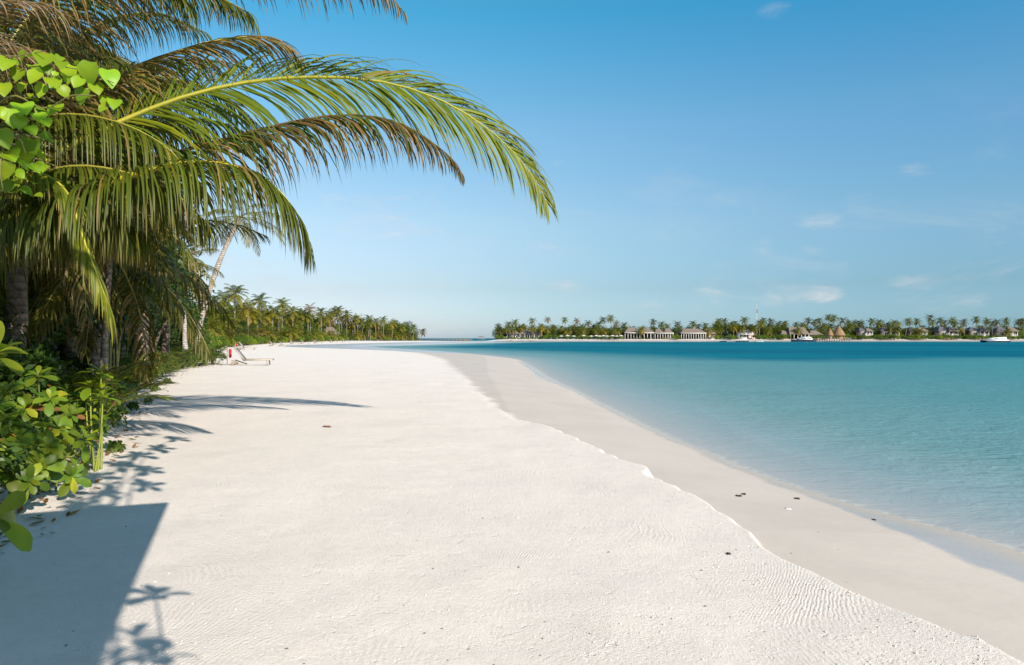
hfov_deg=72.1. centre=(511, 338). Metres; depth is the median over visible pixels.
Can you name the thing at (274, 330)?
coconut palm
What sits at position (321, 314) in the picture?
coconut palm
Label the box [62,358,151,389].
young palm
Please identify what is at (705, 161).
sky
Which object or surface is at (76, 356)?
broadleaf bush
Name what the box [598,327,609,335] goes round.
coconut palm
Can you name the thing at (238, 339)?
leafy bush
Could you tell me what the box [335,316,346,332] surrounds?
coconut palm
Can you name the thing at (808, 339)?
motor yacht
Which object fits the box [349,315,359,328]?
coconut palm
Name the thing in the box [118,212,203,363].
broadleaf tree
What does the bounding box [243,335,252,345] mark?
leafy bush
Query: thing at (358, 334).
coconut palm
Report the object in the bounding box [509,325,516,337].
coconut palm
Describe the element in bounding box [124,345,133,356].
broadleaf bush
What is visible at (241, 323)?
broadleaf tree
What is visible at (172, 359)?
young palm
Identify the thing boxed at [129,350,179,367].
young palm
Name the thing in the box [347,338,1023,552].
lagoon water
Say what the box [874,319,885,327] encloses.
coconut palm
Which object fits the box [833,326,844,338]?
thatched hut
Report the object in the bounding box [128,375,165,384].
young palm
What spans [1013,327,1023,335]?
broadleaf tree
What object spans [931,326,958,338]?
beach villa
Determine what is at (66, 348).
coconut palm
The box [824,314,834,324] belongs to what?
coconut palm
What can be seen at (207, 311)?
coconut palm
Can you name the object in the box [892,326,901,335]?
coconut palm
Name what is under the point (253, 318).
coconut palm
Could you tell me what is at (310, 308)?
coconut palm
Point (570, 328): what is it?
coconut palm
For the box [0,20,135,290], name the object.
broadleaf tree
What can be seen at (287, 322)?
coconut palm
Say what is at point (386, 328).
broadleaf tree
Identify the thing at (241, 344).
sun lounger
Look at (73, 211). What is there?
coconut palm
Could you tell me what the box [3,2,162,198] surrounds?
coconut palm
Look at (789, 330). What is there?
thatched hall
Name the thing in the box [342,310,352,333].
coconut palm
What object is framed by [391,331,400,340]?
coconut palm
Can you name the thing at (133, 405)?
seedling
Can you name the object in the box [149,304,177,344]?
broadleaf bush
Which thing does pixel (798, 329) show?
coconut palm
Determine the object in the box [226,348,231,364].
rescue float post
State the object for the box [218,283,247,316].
coconut palm
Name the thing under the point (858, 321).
coconut palm
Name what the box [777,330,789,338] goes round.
thatched house
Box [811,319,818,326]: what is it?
coconut palm
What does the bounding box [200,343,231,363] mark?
young palm
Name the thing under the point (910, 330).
beach villa
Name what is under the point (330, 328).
thatched house
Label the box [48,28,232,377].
coconut palm
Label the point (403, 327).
coconut palm
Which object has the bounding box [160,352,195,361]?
young palm
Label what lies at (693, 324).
coconut palm
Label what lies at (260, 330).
coconut palm
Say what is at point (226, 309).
coconut palm
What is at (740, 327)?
coconut palm
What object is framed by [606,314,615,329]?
coconut palm
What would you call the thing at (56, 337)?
broadleaf bush
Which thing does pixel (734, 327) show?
coconut palm
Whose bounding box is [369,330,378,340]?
coconut palm
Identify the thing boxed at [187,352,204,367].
beach cabbage
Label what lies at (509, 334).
thatched house
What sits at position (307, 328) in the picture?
broadleaf tree
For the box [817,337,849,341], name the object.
pier
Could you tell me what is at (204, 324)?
broadleaf tree
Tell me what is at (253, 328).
coconut palm
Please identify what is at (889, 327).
coconut palm
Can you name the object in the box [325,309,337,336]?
coconut palm
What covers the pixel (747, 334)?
thatched house
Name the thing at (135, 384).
beach cabbage
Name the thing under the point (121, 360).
young palm
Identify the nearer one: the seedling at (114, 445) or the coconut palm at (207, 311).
the seedling at (114, 445)
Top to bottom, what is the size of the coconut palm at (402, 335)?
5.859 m
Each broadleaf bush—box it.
[0,259,67,352]
[0,295,51,367]
[0,329,64,423]
[0,366,35,474]
[9,351,83,395]
[27,326,71,394]
[60,345,127,393]
[119,350,142,378]
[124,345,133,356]
[129,335,159,352]
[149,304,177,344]
[157,313,209,347]
[170,326,194,349]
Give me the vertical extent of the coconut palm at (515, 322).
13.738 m
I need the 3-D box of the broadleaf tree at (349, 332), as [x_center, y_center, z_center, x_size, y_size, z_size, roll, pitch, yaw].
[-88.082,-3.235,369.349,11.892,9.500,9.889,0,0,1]
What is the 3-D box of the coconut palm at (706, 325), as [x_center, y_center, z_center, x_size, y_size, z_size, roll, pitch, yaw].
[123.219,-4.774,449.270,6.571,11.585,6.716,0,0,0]
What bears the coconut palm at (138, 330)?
on the beach sand
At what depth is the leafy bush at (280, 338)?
207.73 m
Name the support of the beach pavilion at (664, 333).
on the beach sand
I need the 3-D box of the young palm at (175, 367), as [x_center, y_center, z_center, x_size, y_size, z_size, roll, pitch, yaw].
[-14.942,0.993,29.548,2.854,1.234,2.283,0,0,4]
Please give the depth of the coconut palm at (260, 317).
192.43 m
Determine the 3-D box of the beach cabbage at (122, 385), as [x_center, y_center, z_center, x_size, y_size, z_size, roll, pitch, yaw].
[-8.251,1.170,14.304,1.177,0.939,1.312,0,0,30]
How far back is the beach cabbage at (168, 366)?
28.59 m
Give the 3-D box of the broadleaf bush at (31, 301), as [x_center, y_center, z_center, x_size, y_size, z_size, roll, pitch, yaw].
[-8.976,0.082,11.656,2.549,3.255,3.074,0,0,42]
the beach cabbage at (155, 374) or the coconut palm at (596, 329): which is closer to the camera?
the beach cabbage at (155, 374)
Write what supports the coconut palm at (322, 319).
on the beach sand
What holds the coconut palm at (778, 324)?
on the beach sand
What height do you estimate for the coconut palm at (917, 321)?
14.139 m
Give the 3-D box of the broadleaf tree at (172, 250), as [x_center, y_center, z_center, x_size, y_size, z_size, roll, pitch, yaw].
[-9.961,-2.931,17.041,4.323,9.435,4.840,0,0,21]
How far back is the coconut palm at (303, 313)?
270.06 m
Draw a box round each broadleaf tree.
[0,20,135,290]
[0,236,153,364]
[36,205,171,356]
[79,82,182,363]
[114,232,189,321]
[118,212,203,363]
[148,247,215,351]
[194,311,210,335]
[235,314,245,327]
[273,322,288,334]
[299,321,316,330]
[340,324,354,336]
[363,323,372,340]
[377,322,394,340]
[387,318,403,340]
[402,320,412,340]
[548,329,557,338]
[574,327,590,335]
[671,327,679,335]
[871,327,879,338]
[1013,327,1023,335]
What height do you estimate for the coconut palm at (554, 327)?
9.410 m
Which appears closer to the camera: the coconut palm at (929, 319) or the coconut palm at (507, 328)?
the coconut palm at (507, 328)
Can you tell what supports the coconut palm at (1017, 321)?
on the beach sand
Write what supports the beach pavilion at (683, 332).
on the beach sand
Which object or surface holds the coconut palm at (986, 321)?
on the beach sand
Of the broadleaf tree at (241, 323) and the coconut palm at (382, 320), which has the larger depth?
the coconut palm at (382, 320)
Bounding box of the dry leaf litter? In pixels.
[0,363,222,546]
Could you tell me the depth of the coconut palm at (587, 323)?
440.72 m
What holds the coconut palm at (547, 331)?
on the beach sand
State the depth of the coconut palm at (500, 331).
429.50 m
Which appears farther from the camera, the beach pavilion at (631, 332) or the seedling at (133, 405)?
the beach pavilion at (631, 332)
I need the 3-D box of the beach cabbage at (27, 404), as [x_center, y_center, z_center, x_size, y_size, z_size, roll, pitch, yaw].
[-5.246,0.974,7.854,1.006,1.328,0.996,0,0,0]
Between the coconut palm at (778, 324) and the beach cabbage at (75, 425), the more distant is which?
the coconut palm at (778, 324)
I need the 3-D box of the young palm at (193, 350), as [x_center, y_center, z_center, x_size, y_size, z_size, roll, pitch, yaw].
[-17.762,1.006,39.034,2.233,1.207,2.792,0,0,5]
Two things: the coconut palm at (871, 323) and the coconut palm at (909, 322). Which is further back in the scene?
the coconut palm at (871, 323)
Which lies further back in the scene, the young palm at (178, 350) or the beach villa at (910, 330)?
the beach villa at (910, 330)
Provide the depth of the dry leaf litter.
7.84 m
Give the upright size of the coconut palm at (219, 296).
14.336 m
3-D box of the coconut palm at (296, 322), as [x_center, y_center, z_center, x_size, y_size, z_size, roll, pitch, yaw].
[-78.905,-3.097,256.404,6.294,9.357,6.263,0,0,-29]
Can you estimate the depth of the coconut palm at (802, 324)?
442.94 m
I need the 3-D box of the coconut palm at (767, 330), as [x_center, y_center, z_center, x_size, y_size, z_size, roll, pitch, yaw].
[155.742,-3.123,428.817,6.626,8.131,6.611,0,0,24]
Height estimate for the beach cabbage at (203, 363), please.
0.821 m
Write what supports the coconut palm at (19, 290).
on the beach sand
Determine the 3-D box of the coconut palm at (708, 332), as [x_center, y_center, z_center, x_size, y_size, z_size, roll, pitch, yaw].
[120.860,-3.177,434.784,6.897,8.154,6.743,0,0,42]
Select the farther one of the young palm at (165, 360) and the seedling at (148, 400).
the young palm at (165, 360)
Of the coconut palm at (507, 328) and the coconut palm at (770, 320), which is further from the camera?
the coconut palm at (770, 320)
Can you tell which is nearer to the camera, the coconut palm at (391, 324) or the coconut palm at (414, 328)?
the coconut palm at (391, 324)
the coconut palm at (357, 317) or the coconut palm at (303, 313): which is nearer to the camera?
the coconut palm at (303, 313)
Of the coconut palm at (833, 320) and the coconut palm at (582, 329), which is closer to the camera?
the coconut palm at (582, 329)
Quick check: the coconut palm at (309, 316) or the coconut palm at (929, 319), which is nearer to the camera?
the coconut palm at (309, 316)
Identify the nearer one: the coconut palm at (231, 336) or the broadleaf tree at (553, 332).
the coconut palm at (231, 336)
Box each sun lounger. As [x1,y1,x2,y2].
[231,348,273,365]
[238,342,256,349]
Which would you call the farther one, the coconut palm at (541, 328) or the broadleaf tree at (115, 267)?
the coconut palm at (541, 328)
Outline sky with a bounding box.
[0,0,1023,337]
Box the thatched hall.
[786,327,809,338]
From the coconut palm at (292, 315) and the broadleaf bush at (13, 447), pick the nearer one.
the broadleaf bush at (13, 447)
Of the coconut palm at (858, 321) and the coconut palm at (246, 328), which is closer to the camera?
the coconut palm at (246, 328)
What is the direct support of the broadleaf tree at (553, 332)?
on the beach sand
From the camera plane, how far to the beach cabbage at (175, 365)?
31.61 m
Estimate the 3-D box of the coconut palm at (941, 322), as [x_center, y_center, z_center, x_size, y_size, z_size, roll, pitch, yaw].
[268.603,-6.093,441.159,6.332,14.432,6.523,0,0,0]
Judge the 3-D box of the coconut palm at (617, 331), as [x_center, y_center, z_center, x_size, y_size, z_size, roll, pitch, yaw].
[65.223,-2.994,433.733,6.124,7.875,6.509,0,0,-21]
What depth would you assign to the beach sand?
5.61 m
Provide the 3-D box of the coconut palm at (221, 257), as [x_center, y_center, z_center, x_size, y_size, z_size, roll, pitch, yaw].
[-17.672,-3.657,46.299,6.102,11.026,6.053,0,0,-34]
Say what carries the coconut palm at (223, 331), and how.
on the beach sand
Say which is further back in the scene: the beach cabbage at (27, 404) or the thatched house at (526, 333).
the thatched house at (526, 333)
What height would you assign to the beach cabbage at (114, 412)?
0.944 m
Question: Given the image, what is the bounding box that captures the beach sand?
[0,339,1023,664]
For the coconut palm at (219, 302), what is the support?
on the beach sand
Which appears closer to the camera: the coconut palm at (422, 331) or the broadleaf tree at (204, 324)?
the broadleaf tree at (204, 324)
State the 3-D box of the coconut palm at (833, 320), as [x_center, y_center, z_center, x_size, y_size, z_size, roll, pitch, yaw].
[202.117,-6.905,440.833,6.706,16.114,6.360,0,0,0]
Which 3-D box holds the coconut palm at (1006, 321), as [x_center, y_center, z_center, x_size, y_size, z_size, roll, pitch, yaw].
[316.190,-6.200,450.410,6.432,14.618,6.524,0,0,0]
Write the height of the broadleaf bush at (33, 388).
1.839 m
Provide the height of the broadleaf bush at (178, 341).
2.442 m
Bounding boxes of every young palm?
[4,359,179,440]
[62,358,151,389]
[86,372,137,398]
[114,353,176,383]
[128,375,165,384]
[129,349,182,369]
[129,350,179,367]
[157,351,183,362]
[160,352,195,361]
[171,347,194,363]
[179,347,196,366]
[184,346,216,366]
[193,348,226,364]
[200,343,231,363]
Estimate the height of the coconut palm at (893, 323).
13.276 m
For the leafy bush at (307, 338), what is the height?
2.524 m
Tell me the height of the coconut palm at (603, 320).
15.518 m
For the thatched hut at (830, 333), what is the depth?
404.48 m
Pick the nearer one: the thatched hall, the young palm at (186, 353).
the young palm at (186, 353)
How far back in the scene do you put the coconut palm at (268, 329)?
190.62 m
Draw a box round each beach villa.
[853,328,872,338]
[876,327,899,338]
[905,327,927,338]
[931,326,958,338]
[962,327,989,338]
[990,326,1018,338]
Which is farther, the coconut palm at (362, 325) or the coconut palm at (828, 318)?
the coconut palm at (828, 318)
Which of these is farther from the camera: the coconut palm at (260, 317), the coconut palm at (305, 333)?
the coconut palm at (305, 333)
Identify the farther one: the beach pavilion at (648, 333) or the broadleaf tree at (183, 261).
the beach pavilion at (648, 333)
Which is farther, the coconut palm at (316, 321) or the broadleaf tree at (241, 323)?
the coconut palm at (316, 321)
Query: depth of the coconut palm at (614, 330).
428.76 m
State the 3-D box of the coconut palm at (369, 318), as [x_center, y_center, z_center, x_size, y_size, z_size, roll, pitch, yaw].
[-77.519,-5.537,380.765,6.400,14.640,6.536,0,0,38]
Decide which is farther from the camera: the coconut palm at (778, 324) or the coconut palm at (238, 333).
the coconut palm at (778, 324)
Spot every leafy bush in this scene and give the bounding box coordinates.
[203,335,214,349]
[227,335,242,346]
[237,336,246,345]
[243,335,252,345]
[256,337,263,344]
[276,336,284,342]
[303,336,311,341]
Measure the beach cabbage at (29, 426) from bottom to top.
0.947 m
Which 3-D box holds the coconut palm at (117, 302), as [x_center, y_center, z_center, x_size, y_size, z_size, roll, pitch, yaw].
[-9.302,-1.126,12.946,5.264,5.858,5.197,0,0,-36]
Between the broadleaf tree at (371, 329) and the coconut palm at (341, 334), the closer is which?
the coconut palm at (341, 334)
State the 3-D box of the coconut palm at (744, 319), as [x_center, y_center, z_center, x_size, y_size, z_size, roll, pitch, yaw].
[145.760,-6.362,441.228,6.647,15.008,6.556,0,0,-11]
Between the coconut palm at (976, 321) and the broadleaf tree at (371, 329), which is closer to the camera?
the broadleaf tree at (371, 329)
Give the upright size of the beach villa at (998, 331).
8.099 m
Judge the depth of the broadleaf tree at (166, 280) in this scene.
18.64 m
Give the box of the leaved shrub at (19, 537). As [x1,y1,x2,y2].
[0,321,32,551]
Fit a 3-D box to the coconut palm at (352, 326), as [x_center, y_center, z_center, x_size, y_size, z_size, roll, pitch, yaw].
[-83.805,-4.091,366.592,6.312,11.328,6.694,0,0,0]
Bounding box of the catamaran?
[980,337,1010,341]
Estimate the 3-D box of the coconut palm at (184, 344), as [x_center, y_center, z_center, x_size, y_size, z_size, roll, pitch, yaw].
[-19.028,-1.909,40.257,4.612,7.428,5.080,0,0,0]
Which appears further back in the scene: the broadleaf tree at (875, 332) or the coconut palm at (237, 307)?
the broadleaf tree at (875, 332)
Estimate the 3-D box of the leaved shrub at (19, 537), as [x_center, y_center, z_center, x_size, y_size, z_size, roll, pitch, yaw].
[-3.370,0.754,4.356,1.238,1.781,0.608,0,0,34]
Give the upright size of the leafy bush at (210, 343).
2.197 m
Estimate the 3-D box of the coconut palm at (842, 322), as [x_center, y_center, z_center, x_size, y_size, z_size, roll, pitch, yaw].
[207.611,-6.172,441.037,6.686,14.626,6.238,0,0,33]
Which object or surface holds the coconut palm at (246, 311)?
on the beach sand
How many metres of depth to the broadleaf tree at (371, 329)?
390.65 m
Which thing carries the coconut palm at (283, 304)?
on the beach sand
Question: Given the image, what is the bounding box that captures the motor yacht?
[790,337,815,341]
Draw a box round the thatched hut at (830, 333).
[827,329,832,338]
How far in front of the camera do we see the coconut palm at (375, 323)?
390.82 m
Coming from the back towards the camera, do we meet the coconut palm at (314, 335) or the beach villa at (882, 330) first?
the beach villa at (882, 330)
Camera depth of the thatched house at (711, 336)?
436.75 m
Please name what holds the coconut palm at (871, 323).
on the beach sand
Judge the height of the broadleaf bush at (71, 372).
1.481 m
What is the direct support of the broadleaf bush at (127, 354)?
on the beach sand
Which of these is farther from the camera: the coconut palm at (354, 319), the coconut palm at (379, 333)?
the coconut palm at (379, 333)
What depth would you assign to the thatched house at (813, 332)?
432.24 m
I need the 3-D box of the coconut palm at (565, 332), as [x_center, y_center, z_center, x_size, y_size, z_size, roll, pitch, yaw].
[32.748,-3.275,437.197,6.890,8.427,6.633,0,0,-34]
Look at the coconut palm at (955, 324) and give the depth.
455.31 m
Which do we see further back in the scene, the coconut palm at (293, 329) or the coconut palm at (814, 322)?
the coconut palm at (814, 322)
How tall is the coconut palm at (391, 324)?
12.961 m
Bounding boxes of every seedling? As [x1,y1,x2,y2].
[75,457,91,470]
[105,440,125,453]
[125,401,139,409]
[141,397,153,404]
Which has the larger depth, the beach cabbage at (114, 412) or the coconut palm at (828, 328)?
the coconut palm at (828, 328)
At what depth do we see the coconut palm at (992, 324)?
426.42 m
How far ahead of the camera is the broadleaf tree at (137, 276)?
15.91 m
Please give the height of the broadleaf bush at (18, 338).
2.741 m
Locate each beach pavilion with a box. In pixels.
[622,327,638,338]
[638,328,654,338]
[652,328,672,338]
[678,329,705,338]
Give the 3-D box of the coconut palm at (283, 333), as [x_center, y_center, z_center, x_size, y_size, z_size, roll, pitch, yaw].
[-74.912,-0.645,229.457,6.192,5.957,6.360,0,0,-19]
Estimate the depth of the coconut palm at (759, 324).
426.86 m
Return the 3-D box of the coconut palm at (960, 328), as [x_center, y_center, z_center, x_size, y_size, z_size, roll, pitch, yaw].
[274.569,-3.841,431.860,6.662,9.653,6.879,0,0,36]
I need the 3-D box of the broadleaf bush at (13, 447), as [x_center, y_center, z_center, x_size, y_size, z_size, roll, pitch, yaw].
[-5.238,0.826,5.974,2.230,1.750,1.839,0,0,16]
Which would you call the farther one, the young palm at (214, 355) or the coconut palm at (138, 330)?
the young palm at (214, 355)
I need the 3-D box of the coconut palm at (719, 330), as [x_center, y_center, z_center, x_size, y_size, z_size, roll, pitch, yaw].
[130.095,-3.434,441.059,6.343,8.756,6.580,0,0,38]
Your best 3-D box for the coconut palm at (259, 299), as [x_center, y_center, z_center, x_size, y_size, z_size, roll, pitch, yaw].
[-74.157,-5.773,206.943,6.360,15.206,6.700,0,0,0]
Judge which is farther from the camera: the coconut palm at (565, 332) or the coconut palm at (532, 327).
the coconut palm at (565, 332)
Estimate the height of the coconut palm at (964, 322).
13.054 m
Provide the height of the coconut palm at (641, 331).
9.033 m
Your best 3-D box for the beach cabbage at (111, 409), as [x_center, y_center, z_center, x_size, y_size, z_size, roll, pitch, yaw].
[-7.564,1.232,12.370,1.341,0.794,1.240,0,0,7]
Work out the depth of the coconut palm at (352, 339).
356.32 m
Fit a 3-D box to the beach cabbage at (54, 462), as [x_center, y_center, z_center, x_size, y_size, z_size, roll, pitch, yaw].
[-4.642,1.221,6.974,0.824,0.837,1.018,0,0,0]
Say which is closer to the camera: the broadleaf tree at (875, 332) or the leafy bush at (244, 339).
the leafy bush at (244, 339)
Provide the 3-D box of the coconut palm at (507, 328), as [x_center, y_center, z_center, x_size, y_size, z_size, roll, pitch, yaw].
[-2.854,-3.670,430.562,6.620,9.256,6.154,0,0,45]
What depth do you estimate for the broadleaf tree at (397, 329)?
425.76 m
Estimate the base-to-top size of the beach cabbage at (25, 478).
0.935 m
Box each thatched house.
[323,327,338,340]
[506,331,518,338]
[519,330,538,338]
[702,329,715,338]
[734,327,754,338]
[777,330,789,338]
[804,330,821,338]
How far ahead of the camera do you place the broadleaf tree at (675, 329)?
440.67 m
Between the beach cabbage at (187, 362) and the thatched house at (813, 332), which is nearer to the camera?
the beach cabbage at (187, 362)
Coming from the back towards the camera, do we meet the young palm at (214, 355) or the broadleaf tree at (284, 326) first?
the broadleaf tree at (284, 326)
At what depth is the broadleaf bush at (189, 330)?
42.92 m
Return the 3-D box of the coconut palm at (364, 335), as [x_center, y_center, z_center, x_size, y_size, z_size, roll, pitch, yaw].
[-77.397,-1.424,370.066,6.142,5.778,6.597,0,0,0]
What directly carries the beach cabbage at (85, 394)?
on the beach sand
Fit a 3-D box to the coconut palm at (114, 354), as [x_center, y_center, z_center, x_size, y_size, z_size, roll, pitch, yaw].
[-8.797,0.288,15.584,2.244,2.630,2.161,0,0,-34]
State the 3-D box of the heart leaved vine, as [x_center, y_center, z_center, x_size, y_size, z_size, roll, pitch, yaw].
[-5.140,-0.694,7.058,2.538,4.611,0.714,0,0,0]
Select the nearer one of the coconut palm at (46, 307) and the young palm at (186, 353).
the coconut palm at (46, 307)
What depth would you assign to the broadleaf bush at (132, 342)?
30.09 m
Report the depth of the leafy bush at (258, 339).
167.38 m
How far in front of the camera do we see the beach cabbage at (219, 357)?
42.90 m
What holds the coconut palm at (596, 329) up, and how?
on the beach sand
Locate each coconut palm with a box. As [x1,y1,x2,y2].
[0,0,558,346]
[0,1,254,396]
[0,160,134,336]
[0,172,270,419]
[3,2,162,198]
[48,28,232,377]
[61,151,201,370]
[66,291,166,379]
[133,194,215,385]
[149,251,210,372]
[173,240,223,365]
[195,201,286,340]
[196,303,222,330]
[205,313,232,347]
[206,313,235,342]
[209,295,227,311]
[210,305,241,335]
[215,290,237,310]
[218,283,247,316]
[225,317,244,337]
[228,306,243,319]
[230,328,247,344]
[233,325,250,344]
[235,298,260,335]
[239,325,257,344]
[240,307,262,325]
[246,323,264,344]
[249,292,271,324]
[252,309,270,327]
[253,325,271,343]
[259,325,278,343]
[260,308,275,324]
[263,305,283,324]
[271,328,284,342]
[272,298,291,330]
[273,310,287,331]
[276,328,289,342]
[280,312,295,327]
[282,326,299,342]
[284,306,301,341]
[289,317,303,341]
[291,325,303,340]
[294,308,308,333]
[296,311,309,341]
[298,331,313,341]
[301,311,316,335]
[303,303,318,332]
[305,329,320,341]
[313,318,323,329]
[313,329,326,341]
[314,318,325,340]
[316,307,328,329]
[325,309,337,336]
[332,305,346,330]
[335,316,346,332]
[339,330,345,340]
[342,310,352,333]
[346,320,356,331]
[346,332,356,340]
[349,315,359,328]
[351,313,363,330]
[354,329,363,340]
[358,319,365,340]
[362,330,367,339]
[363,315,373,339]
[365,319,373,340]
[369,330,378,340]
[372,318,379,339]
[376,331,385,340]
[378,316,389,340]
[388,320,397,330]
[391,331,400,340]
[397,322,405,331]
[398,332,406,340]
[409,324,417,336]
[417,329,427,339]
[496,327,503,335]
[501,325,510,336]
[509,319,519,326]
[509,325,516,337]
[529,325,537,336]
[537,322,545,333]
[544,325,551,333]
[550,325,559,333]
[562,326,568,334]
[565,325,575,336]
[578,326,586,333]
[584,320,591,327]
[593,326,600,334]
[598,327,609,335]
[599,317,608,327]
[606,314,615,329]
[608,325,618,334]
[612,327,621,334]
[636,325,646,335]
[658,321,666,327]
[688,320,697,328]
[701,322,709,329]
[703,328,713,336]
[715,326,723,334]
[728,323,738,335]
[735,324,746,337]
[740,316,749,325]
[755,319,763,335]
[763,327,772,335]
[767,318,774,332]
[775,321,782,329]
[792,327,803,336]
[797,322,807,337]
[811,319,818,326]
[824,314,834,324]
[824,325,832,332]
[830,314,839,327]
[838,317,846,327]
[845,323,856,330]
[853,319,862,326]
[866,318,875,326]
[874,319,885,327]
[885,325,895,331]
[889,319,899,327]
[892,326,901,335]
[903,318,912,338]
[913,318,923,326]
[915,328,924,335]
[926,314,934,326]
[935,317,944,324]
[950,320,960,338]
[955,324,964,333]
[957,318,968,334]
[970,316,980,328]
[981,317,991,326]
[986,321,997,329]
[1002,317,1011,325]
[1002,328,1014,335]
[1012,318,1021,326]
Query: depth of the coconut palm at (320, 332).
285.35 m
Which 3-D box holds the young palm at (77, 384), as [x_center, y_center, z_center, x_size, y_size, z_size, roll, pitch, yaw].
[-6.571,0.958,10.553,3.018,1.305,2.414,0,0,2]
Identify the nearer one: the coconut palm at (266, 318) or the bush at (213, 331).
the bush at (213, 331)
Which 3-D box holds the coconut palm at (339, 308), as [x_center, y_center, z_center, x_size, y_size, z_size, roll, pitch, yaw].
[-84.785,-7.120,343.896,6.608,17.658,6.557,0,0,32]
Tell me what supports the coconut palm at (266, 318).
on the beach sand
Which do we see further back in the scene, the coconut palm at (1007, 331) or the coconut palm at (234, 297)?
the coconut palm at (1007, 331)
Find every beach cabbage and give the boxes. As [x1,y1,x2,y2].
[0,365,85,455]
[0,408,68,486]
[0,412,49,504]
[2,416,98,496]
[4,384,113,456]
[6,391,130,457]
[65,364,120,471]
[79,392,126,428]
[108,374,137,412]
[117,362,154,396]
[119,378,141,399]
[141,357,169,383]
[157,354,176,376]
[158,353,182,373]
[172,356,189,370]
[182,356,193,368]
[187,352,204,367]
[198,353,215,365]
[210,350,226,364]
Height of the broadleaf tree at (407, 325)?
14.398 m
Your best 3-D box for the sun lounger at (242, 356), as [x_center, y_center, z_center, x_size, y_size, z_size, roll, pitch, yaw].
[-15.278,1.075,41.498,2.315,1.048,0.780,0,0,-6]
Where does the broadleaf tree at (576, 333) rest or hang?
on the beach sand
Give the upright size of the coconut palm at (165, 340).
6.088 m
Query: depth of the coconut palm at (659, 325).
453.28 m
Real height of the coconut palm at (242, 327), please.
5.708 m
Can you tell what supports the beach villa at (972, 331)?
on the beach sand
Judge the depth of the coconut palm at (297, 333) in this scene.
247.28 m
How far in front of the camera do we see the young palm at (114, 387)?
13.87 m
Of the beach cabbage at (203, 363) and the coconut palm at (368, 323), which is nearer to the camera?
the beach cabbage at (203, 363)
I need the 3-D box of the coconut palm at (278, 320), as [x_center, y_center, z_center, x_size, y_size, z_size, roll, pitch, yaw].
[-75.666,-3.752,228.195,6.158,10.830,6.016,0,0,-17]
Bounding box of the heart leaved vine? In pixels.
[0,50,122,196]
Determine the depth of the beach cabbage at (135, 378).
19.24 m
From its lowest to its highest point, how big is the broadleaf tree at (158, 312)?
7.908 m
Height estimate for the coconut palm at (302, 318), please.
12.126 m
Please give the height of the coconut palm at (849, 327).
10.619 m
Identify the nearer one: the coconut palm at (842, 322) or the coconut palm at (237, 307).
the coconut palm at (237, 307)
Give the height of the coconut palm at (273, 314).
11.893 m
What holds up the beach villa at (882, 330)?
on the beach sand
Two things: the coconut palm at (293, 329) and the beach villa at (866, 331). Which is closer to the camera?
the coconut palm at (293, 329)

